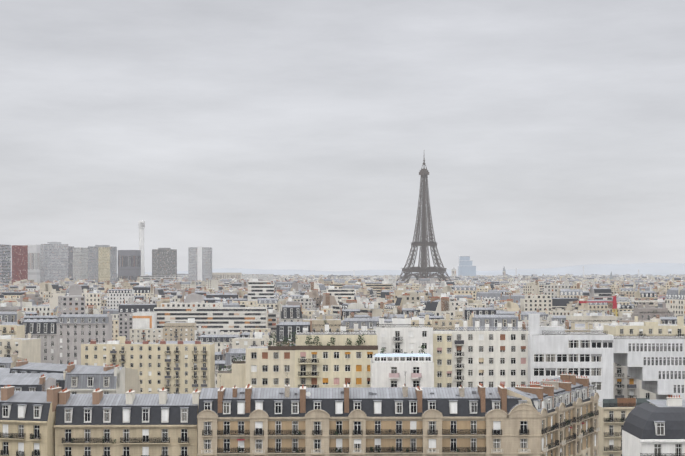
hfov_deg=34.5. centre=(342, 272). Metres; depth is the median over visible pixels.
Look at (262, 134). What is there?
sky
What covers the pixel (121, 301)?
city
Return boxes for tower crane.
[579,296,664,314]
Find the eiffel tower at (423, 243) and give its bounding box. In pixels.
[397,158,451,282]
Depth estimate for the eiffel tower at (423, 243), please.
2496.08 m
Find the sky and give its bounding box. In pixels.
[0,0,684,273]
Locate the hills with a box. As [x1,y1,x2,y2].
[11,263,684,275]
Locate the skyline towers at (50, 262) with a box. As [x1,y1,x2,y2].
[0,220,638,284]
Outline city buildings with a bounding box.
[0,300,684,406]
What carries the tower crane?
on the ground
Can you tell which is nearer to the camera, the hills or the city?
the city
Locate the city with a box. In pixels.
[0,274,684,340]

